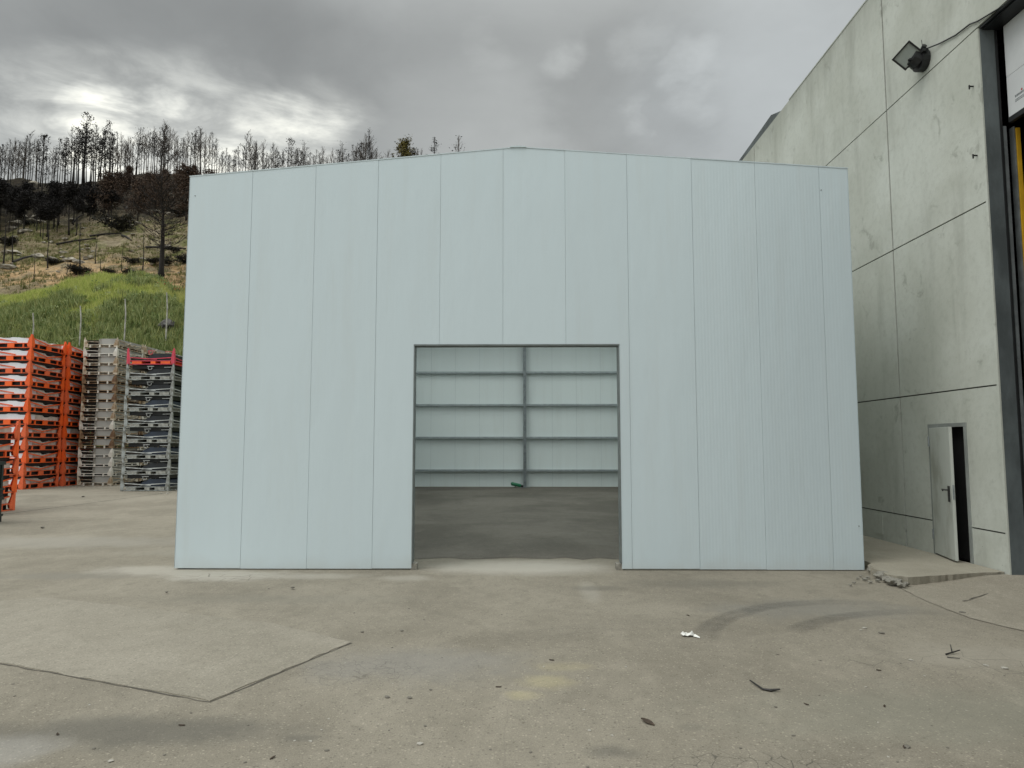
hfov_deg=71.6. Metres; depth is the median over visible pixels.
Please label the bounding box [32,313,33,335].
fence pole
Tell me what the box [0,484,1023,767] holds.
ground
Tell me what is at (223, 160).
burnt pine
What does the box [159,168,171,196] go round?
burnt pine
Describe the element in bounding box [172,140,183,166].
burnt pine
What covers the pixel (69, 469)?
stillage
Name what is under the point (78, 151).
burnt pine
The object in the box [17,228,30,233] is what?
hillside rock
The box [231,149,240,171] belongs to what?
burnt pine
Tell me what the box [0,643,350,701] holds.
ground joint
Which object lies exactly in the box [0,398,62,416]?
stillage
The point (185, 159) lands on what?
burnt pine
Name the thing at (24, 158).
burnt pine
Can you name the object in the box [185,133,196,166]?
burnt pine
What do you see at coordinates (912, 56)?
floodlight
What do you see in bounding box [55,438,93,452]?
stillage
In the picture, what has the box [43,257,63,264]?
shrub
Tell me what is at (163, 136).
burnt pine
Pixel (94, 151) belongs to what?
burnt pine
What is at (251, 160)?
burnt pine
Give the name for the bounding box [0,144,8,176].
burnt pine
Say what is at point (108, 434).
stillage
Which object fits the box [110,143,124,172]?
burnt pine
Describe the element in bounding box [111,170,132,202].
burnt pine
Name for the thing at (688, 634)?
crumpled paper
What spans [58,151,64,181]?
burnt pine
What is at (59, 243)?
fallen trunk
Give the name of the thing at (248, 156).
burnt pine
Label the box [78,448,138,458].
stillage
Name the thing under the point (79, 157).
burnt pine
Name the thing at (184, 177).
burnt pine
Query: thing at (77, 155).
burnt pine
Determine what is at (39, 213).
burnt pine
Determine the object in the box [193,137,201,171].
burnt pine
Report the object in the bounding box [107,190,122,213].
burnt pine
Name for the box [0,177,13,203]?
burnt pine
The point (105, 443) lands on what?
stillage
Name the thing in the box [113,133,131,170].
burnt pine
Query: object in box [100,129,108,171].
burnt pine
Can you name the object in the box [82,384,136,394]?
stillage
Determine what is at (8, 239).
shrub
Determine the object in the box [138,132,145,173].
burnt pine
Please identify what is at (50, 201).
burnt pine
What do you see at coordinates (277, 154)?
burnt pine
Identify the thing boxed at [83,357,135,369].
stillage
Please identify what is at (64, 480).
stillage
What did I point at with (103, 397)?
stillage
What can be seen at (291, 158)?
burnt pine
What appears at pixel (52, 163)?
burnt pine
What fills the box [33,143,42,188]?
burnt pine
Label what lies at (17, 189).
burnt pine
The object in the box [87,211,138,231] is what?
shrub
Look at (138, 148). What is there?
burnt pine
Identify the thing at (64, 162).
burnt pine
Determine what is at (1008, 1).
power cable
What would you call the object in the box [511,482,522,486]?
plastic canister
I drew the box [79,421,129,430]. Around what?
stillage
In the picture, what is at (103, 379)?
stillage
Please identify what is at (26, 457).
stillage
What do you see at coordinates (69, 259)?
hillside rock
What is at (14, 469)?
stillage
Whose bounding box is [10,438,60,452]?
stillage
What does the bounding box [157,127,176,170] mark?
burnt pine
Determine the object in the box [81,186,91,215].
burnt pine
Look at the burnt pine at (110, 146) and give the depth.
153.26 m
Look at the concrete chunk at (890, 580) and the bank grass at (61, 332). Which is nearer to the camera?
the concrete chunk at (890, 580)
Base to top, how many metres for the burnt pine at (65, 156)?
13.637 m
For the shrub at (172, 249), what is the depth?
102.27 m
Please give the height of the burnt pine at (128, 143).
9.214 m
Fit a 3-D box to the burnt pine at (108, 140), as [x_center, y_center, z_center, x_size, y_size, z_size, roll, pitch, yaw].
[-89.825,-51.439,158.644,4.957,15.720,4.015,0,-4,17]
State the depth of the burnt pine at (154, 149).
152.82 m
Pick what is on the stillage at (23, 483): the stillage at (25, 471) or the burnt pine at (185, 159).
the stillage at (25, 471)
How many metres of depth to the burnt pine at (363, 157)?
146.61 m
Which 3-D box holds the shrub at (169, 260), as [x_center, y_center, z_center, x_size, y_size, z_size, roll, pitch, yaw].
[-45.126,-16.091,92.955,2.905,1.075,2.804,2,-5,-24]
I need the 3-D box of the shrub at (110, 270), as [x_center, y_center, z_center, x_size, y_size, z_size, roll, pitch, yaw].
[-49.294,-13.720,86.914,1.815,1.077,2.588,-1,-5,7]
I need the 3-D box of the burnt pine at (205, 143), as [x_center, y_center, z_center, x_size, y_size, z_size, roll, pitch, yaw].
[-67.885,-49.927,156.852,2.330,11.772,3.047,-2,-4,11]
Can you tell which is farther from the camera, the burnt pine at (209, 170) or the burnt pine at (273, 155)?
the burnt pine at (273, 155)
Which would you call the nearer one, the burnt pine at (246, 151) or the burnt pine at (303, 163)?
the burnt pine at (303, 163)
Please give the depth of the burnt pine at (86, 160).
163.79 m
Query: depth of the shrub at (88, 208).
127.40 m
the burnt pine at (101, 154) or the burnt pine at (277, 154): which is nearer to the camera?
the burnt pine at (277, 154)
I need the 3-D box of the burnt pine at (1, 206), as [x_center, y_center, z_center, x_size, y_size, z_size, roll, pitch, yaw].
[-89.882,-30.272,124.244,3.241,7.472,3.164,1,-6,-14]
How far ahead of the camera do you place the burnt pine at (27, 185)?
129.53 m
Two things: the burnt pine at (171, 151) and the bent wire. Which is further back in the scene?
the burnt pine at (171, 151)
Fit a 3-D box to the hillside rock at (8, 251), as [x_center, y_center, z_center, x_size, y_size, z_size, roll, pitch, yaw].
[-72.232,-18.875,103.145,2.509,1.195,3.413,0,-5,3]
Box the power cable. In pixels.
[926,0,1010,48]
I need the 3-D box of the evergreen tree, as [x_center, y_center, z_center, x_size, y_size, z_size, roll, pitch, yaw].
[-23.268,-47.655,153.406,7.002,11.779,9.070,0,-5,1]
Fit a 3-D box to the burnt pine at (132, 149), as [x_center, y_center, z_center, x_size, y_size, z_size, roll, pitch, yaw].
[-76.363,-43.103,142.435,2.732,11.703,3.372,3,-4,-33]
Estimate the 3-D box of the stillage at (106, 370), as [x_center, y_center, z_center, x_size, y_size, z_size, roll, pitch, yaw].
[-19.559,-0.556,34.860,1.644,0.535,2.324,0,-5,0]
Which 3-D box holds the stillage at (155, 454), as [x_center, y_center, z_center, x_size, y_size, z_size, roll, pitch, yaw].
[-15.146,2.932,30.569,2.000,0.845,2.350,0,-5,1]
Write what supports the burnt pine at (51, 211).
on the hillside
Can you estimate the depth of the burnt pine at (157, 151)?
155.30 m
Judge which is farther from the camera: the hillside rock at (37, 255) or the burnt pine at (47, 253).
the hillside rock at (37, 255)
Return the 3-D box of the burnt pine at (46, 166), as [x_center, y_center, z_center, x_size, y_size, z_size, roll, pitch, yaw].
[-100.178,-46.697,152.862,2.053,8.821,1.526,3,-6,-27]
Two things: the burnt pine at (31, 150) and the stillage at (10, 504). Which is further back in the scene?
the burnt pine at (31, 150)
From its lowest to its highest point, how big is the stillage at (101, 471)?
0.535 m
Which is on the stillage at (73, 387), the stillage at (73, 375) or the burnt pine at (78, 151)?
the stillage at (73, 375)
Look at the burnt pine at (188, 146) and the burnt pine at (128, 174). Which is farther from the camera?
the burnt pine at (188, 146)
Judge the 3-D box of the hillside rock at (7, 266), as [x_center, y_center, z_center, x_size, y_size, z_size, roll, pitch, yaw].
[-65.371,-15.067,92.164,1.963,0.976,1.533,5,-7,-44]
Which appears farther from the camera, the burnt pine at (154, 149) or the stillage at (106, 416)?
the burnt pine at (154, 149)
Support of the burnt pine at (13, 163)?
on the hillside
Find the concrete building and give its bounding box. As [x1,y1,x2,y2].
[739,0,1023,574]
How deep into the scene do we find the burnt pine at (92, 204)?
125.22 m
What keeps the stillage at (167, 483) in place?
on the ground at (454, 652)
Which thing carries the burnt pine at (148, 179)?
on the hillside
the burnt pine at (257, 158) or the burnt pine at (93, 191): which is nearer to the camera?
the burnt pine at (93, 191)
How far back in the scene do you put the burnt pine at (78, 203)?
114.27 m
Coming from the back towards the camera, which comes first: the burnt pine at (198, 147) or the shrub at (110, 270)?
the burnt pine at (198, 147)
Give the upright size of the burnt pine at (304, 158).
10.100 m
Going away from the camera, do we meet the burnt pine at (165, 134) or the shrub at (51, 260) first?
the shrub at (51, 260)
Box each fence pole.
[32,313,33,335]
[79,306,81,346]
[124,299,125,339]
[165,292,167,343]
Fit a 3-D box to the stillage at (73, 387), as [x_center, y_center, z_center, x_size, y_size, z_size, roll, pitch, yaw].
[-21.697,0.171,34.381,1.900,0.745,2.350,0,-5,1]
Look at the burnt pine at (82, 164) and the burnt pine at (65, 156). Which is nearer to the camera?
the burnt pine at (65, 156)
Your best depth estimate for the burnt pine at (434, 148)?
154.08 m
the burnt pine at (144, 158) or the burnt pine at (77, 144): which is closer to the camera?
the burnt pine at (77, 144)
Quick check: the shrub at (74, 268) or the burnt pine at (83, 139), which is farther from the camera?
the burnt pine at (83, 139)
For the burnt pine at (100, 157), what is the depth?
159.84 m
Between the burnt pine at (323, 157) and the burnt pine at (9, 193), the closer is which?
the burnt pine at (9, 193)
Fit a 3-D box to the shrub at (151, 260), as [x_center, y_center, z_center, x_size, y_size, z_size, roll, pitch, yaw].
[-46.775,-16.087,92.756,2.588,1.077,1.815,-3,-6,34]
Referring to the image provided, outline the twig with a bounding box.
[945,644,959,658]
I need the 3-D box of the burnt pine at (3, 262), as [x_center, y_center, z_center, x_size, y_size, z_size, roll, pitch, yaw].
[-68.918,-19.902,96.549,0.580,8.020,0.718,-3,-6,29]
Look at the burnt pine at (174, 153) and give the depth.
148.18 m
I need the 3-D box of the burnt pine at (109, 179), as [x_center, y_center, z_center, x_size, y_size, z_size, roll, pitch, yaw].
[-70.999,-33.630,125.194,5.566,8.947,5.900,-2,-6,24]
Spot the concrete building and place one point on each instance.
(931, 158)
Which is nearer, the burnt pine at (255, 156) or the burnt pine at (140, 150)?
the burnt pine at (140, 150)
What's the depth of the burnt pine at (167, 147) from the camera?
155.81 m
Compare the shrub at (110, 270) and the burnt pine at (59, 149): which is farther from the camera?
the burnt pine at (59, 149)
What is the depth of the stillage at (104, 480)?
33.42 m
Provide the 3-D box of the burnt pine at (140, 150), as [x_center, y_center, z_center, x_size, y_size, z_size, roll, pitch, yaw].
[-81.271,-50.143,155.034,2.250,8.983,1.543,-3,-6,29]
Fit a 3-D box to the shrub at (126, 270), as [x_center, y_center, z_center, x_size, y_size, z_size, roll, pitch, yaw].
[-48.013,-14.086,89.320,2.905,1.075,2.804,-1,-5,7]
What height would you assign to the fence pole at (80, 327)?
3.302 m
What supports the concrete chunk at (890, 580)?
on the ground at (454, 652)
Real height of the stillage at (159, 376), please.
0.845 m
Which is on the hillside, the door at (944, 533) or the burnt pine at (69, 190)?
the burnt pine at (69, 190)
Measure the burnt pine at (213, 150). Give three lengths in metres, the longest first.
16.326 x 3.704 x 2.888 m
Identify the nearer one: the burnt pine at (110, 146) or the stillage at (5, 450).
the stillage at (5, 450)
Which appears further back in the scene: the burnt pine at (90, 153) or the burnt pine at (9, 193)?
the burnt pine at (90, 153)
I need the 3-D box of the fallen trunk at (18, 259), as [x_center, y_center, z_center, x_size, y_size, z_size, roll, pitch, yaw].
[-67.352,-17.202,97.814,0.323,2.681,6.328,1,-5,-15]
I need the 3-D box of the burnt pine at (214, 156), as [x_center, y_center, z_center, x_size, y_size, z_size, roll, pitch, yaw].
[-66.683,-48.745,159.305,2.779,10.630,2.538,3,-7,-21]
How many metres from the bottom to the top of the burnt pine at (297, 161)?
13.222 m
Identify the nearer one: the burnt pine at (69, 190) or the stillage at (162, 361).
the stillage at (162, 361)
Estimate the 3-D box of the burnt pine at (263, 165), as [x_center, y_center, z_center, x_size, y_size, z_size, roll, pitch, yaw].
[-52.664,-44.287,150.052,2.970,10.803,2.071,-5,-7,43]
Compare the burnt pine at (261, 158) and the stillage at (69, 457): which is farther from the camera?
the burnt pine at (261, 158)
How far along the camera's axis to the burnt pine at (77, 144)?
142.59 m
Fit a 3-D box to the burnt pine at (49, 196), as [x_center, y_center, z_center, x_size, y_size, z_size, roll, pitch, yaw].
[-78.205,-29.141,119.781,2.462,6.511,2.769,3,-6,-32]
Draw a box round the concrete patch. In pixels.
[0,597,350,700]
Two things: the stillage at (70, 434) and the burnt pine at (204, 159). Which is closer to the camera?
the stillage at (70, 434)
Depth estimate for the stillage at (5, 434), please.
20.64 m
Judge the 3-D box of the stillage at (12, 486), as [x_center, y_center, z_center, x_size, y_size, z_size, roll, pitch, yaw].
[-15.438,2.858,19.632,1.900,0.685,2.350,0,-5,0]
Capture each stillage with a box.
[0,334,66,355]
[0,348,65,367]
[0,361,65,379]
[0,372,64,392]
[0,386,63,404]
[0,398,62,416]
[0,411,62,428]
[0,421,20,443]
[0,440,18,461]
[1,491,15,511]
[3,456,18,479]
[3,475,17,496]
[8,474,58,489]
[9,462,59,478]
[10,423,61,440]
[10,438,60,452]
[10,449,60,465]
[53,461,91,476]
[53,473,82,485]
[55,426,94,440]
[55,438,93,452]
[55,449,92,463]
[57,401,89,418]
[57,414,89,429]
[58,379,87,395]
[58,390,86,406]
[60,355,88,372]
[60,367,87,384]
[61,342,88,361]
[77,466,128,476]
[77,475,137,485]
[78,439,138,448]
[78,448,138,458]
[78,457,138,467]
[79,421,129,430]
[79,429,139,439]
[80,411,140,421]
[81,392,140,403]
[81,401,139,412]
[82,365,141,377]
[82,375,141,387]
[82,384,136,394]
[83,346,142,359]
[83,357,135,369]
[84,337,143,353]
[120,475,177,490]
[121,442,178,462]
[121,458,177,477]
[122,427,179,446]
[124,395,180,416]
[124,411,179,431]
[125,380,180,401]
[126,348,182,371]
[126,364,181,386]
[133,478,155,481]
[139,345,167,355]
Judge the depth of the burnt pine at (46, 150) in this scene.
141.80 m
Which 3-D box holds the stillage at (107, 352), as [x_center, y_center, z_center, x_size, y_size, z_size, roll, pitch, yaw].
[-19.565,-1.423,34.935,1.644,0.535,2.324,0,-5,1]
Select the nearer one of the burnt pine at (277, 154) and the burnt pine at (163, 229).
the burnt pine at (163, 229)
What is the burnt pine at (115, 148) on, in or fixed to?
on the hillside
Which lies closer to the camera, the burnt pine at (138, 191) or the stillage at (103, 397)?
the stillage at (103, 397)
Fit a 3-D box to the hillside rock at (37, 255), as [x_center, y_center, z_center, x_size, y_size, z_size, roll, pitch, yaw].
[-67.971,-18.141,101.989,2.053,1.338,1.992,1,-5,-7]
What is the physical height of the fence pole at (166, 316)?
4.059 m
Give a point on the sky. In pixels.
(678, 78)
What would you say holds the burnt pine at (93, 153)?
on the hillside
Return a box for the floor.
[414,487,618,558]
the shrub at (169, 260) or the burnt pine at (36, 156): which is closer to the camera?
the shrub at (169, 260)
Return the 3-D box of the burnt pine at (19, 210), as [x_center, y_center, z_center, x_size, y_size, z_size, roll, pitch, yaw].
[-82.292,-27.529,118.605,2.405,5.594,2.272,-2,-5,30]
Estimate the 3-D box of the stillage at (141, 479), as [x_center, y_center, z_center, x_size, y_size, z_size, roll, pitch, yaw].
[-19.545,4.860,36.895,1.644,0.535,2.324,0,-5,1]
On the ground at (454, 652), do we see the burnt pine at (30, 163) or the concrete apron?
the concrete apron
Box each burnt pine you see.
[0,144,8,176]
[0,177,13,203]
[0,185,15,205]
[0,197,8,222]
[2,142,9,178]
[2,200,15,232]
[2,210,6,263]
[4,139,27,185]
[5,138,14,179]
[6,142,19,178]
[8,140,17,181]
[9,203,16,229]
[10,185,24,226]
[12,204,26,234]
[12,220,13,260]
[13,141,21,177]
[14,189,36,233]
[15,138,34,179]
[16,180,36,219]
[18,135,29,177]
[20,131,39,180]
[28,142,33,179]
[29,197,44,230]
[31,140,39,180]
[32,133,55,191]
[32,141,39,180]
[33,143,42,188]
[33,191,45,221]
[33,204,47,238]
[34,139,41,180]
[36,135,49,186]
[40,192,55,228]
[41,148,59,180]
[41,203,57,239]
[43,180,62,226]
[43,199,60,236]
[44,148,49,185]
[47,197,58,229]
[47,232,49,267]
[50,150,60,180]
[53,138,63,181]
[53,192,65,216]
[56,200,64,231]
[57,137,74,178]
[57,179,83,234]
[58,142,66,181]
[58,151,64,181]
[61,124,83,179]
[61,146,68,181]
[67,127,86,183]
[68,141,82,182]
[69,140,76,181]
[69,195,89,235]
[70,111,93,182]
[70,130,83,183]
[75,130,89,181]
[76,126,92,161]
[77,130,92,166]
[77,134,88,182]
[77,137,87,183]
[79,222,80,274]
[81,125,105,186]
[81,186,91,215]
[83,189,95,220]
[85,129,95,181]
[86,131,96,181]
[86,132,110,200]
[87,168,125,216]
[88,201,97,209]
[89,187,98,217]
[95,138,108,176]
[95,188,107,214]
[97,129,110,179]
[98,136,106,178]
[99,189,109,216]
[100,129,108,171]
[101,120,115,171]
[104,132,119,172]
[105,140,118,171]
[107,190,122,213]
[108,134,117,172]
[109,160,188,278]
[110,131,122,172]
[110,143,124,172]
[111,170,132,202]
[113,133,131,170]
[119,140,131,166]
[119,176,153,220]
[121,137,141,167]
[122,136,132,166]
[123,165,135,188]
[125,165,135,189]
[127,140,136,194]
[131,127,144,172]
[135,134,140,173]
[137,137,145,173]
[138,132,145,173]
[139,133,151,172]
[142,169,157,204]
[142,234,144,269]
[143,134,150,172]
[144,132,152,171]
[146,128,161,154]
[149,131,159,170]
[151,130,170,169]
[151,131,158,169]
[151,132,162,172]
[157,125,172,169]
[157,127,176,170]
[159,120,172,169]
[159,128,171,169]
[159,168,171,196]
[163,161,197,220]
[164,131,185,191]
[164,135,176,167]
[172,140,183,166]
[182,145,189,164]
[185,131,196,164]
[185,133,191,162]
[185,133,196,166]
[189,130,198,162]
[190,126,206,172]
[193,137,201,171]
[194,128,207,173]
[198,145,207,173]
[201,168,216,174]
[202,133,210,173]
[204,132,214,168]
[206,133,218,171]
[212,144,218,170]
[218,150,226,172]
[226,154,232,171]
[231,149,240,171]
[235,146,243,170]
[237,146,246,170]
[238,143,254,170]
[239,131,256,170]
[240,134,258,169]
[247,140,262,169]
[251,143,263,169]
[254,139,271,168]
[262,150,269,168]
[270,141,276,167]
[272,151,283,167]
[280,138,296,166]
[286,150,296,166]
[294,148,300,165]
[295,146,309,165]
[302,142,309,165]
[316,147,328,163]
[352,143,364,160]
[356,135,371,160]
[364,129,376,159]
[429,136,440,153]
[449,135,465,151]
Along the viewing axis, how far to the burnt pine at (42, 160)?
152.90 m
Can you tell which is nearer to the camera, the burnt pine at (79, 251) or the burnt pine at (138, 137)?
the burnt pine at (79, 251)
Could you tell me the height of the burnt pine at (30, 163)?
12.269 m
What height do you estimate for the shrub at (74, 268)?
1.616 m
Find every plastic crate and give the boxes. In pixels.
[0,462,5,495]
[0,496,3,521]
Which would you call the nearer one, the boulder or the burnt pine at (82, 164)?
the boulder
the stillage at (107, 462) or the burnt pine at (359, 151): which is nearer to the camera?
the stillage at (107, 462)
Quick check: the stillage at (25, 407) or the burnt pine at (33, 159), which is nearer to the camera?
the stillage at (25, 407)
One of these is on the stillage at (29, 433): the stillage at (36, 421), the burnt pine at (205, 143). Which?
the stillage at (36, 421)
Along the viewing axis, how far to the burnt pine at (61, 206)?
119.11 m
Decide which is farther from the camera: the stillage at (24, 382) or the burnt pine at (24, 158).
the burnt pine at (24, 158)
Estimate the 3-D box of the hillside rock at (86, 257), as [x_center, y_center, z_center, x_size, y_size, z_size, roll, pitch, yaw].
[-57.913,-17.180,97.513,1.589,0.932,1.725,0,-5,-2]
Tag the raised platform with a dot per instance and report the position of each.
(912, 566)
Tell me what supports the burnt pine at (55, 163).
on the hillside
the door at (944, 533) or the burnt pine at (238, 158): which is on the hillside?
the burnt pine at (238, 158)
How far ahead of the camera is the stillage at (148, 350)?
36.92 m
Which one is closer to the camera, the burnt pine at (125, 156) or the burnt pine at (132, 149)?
the burnt pine at (132, 149)
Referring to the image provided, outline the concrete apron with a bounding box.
[902,574,1023,630]
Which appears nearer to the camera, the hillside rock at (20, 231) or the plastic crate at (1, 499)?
the plastic crate at (1, 499)
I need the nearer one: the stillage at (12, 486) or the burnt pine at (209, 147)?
the stillage at (12, 486)
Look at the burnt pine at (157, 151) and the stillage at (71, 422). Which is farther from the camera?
the burnt pine at (157, 151)
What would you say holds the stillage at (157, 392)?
on the stillage at (161, 407)
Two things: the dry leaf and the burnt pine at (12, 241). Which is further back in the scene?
the burnt pine at (12, 241)
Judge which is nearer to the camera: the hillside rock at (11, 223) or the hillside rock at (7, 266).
the hillside rock at (7, 266)
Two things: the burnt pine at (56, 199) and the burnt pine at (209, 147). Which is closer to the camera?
the burnt pine at (56, 199)
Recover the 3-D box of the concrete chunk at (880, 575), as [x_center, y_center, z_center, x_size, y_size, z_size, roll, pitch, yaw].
[5.222,2.687,9.979,0.252,0.121,0.221,2,-5,-17]
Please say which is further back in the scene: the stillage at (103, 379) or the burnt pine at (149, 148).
the burnt pine at (149, 148)
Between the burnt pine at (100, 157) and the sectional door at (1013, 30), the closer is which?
the sectional door at (1013, 30)
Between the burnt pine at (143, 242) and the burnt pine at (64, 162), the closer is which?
the burnt pine at (143, 242)
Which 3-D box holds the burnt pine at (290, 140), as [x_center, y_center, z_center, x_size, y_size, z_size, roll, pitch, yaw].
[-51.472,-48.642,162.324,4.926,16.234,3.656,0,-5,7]
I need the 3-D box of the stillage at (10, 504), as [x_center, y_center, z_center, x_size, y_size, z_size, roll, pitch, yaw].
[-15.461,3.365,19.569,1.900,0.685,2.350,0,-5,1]
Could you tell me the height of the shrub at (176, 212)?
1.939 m
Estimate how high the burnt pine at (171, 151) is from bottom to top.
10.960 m
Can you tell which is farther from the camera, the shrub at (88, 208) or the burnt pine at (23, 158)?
the burnt pine at (23, 158)
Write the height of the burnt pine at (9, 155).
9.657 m
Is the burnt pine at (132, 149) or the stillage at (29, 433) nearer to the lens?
the stillage at (29, 433)
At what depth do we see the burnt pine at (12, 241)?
97.89 m
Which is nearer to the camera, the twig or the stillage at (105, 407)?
the twig
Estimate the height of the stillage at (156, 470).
0.845 m
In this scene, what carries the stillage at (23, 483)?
on the ground at (454, 652)
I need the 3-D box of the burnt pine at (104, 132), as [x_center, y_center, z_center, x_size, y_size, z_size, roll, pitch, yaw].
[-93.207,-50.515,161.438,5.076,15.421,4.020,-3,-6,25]
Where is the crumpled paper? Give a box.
[681,631,699,637]
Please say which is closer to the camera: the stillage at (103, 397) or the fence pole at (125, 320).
the stillage at (103, 397)
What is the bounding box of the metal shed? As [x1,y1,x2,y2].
[174,145,864,569]
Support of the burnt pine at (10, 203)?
on the hillside
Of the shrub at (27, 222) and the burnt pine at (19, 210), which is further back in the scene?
the shrub at (27, 222)
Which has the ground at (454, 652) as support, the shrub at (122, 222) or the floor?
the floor
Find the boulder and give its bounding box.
[157,318,174,330]
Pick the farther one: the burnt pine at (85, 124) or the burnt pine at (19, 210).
the burnt pine at (85, 124)
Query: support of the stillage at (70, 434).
on the stillage at (69, 445)
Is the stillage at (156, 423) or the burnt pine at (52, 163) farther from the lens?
the burnt pine at (52, 163)
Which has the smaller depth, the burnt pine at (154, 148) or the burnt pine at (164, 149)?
the burnt pine at (154, 148)
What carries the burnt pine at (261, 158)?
on the hillside
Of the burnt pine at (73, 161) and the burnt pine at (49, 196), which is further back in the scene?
the burnt pine at (73, 161)
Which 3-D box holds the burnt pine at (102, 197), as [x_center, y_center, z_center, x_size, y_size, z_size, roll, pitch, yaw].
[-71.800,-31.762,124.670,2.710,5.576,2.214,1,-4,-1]
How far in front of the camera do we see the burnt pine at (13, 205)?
121.72 m
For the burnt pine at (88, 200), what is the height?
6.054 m
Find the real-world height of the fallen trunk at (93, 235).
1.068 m
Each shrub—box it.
[0,234,18,245]
[20,218,37,224]
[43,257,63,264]
[61,262,93,274]
[84,204,107,214]
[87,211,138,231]
[101,267,117,273]
[121,267,139,273]
[123,256,142,263]
[145,256,158,263]
[156,257,178,263]
[165,245,182,252]
[165,250,186,263]
[166,207,184,216]
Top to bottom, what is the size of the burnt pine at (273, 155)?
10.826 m
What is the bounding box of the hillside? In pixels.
[0,174,188,462]
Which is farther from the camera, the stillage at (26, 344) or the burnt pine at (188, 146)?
the burnt pine at (188, 146)
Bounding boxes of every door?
[927,427,958,560]
[1003,9,1023,122]
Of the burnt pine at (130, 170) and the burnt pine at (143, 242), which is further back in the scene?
the burnt pine at (130, 170)
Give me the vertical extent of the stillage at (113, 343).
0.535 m
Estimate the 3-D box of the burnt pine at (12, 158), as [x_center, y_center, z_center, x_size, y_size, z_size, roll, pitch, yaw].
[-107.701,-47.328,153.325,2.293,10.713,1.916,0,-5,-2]
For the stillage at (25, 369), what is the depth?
30.95 m
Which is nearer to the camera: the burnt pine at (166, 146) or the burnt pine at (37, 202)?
the burnt pine at (37, 202)
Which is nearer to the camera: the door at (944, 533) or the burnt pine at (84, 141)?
the door at (944, 533)
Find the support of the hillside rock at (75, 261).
on the hillside
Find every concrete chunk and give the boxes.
[874,571,885,578]
[885,577,901,584]
[897,582,906,586]
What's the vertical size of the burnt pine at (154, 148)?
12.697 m
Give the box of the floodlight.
[892,40,930,71]
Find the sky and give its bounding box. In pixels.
[0,0,864,183]
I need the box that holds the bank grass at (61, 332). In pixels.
[0,267,184,355]
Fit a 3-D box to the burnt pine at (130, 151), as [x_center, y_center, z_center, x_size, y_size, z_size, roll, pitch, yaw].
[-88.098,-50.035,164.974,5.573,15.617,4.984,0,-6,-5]
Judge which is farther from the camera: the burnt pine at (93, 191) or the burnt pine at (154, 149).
the burnt pine at (154, 149)
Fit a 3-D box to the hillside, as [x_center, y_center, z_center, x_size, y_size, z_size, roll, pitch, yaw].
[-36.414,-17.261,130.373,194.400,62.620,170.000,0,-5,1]
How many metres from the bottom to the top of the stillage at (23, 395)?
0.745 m
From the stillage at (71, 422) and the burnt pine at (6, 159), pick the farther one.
the burnt pine at (6, 159)
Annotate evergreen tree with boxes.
[390,134,413,157]
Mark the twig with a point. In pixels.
(951, 652)
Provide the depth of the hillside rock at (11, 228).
124.44 m
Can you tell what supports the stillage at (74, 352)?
on the stillage at (74, 364)
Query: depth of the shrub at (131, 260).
94.08 m
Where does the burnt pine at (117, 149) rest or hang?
on the hillside
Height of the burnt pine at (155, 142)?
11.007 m
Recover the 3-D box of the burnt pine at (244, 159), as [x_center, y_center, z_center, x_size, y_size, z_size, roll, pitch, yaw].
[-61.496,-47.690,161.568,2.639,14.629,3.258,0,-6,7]
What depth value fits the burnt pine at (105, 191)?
124.39 m
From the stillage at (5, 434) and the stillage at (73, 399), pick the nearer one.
the stillage at (5, 434)
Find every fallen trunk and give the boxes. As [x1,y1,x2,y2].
[12,255,32,262]
[56,238,95,244]
[89,233,121,236]
[145,246,185,248]
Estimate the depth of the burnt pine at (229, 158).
158.47 m
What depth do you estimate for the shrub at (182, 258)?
94.62 m
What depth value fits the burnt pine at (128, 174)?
148.36 m
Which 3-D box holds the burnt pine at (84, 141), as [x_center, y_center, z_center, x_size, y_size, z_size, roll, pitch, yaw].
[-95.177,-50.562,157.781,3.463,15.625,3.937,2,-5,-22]
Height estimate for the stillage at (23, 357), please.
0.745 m
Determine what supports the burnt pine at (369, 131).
on the hillside
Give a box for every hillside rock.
[0,264,16,269]
[1,250,21,254]
[6,226,15,230]
[7,220,21,225]
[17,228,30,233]
[30,253,45,258]
[62,257,74,261]
[72,259,84,263]
[82,255,94,259]
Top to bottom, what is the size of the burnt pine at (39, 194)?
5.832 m
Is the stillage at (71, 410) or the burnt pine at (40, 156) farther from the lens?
the burnt pine at (40, 156)
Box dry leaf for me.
[641,718,654,725]
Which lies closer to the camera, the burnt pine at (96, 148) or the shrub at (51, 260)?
the shrub at (51, 260)
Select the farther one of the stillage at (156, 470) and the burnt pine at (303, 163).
the burnt pine at (303, 163)
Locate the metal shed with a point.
(666, 345)
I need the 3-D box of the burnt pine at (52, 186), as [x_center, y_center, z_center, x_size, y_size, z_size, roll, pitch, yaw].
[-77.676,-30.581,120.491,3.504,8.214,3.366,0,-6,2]
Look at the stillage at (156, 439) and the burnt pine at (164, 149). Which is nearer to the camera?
the stillage at (156, 439)
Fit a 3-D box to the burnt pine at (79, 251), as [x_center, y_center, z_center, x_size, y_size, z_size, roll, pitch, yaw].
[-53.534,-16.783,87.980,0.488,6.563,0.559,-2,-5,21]
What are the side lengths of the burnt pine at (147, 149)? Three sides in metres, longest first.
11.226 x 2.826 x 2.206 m
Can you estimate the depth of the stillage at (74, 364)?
33.80 m
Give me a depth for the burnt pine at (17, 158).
162.13 m
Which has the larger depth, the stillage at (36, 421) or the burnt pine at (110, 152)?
the burnt pine at (110, 152)
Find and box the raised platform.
[863,535,1003,584]
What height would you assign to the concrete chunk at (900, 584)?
0.059 m
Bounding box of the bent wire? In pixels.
[749,680,779,691]

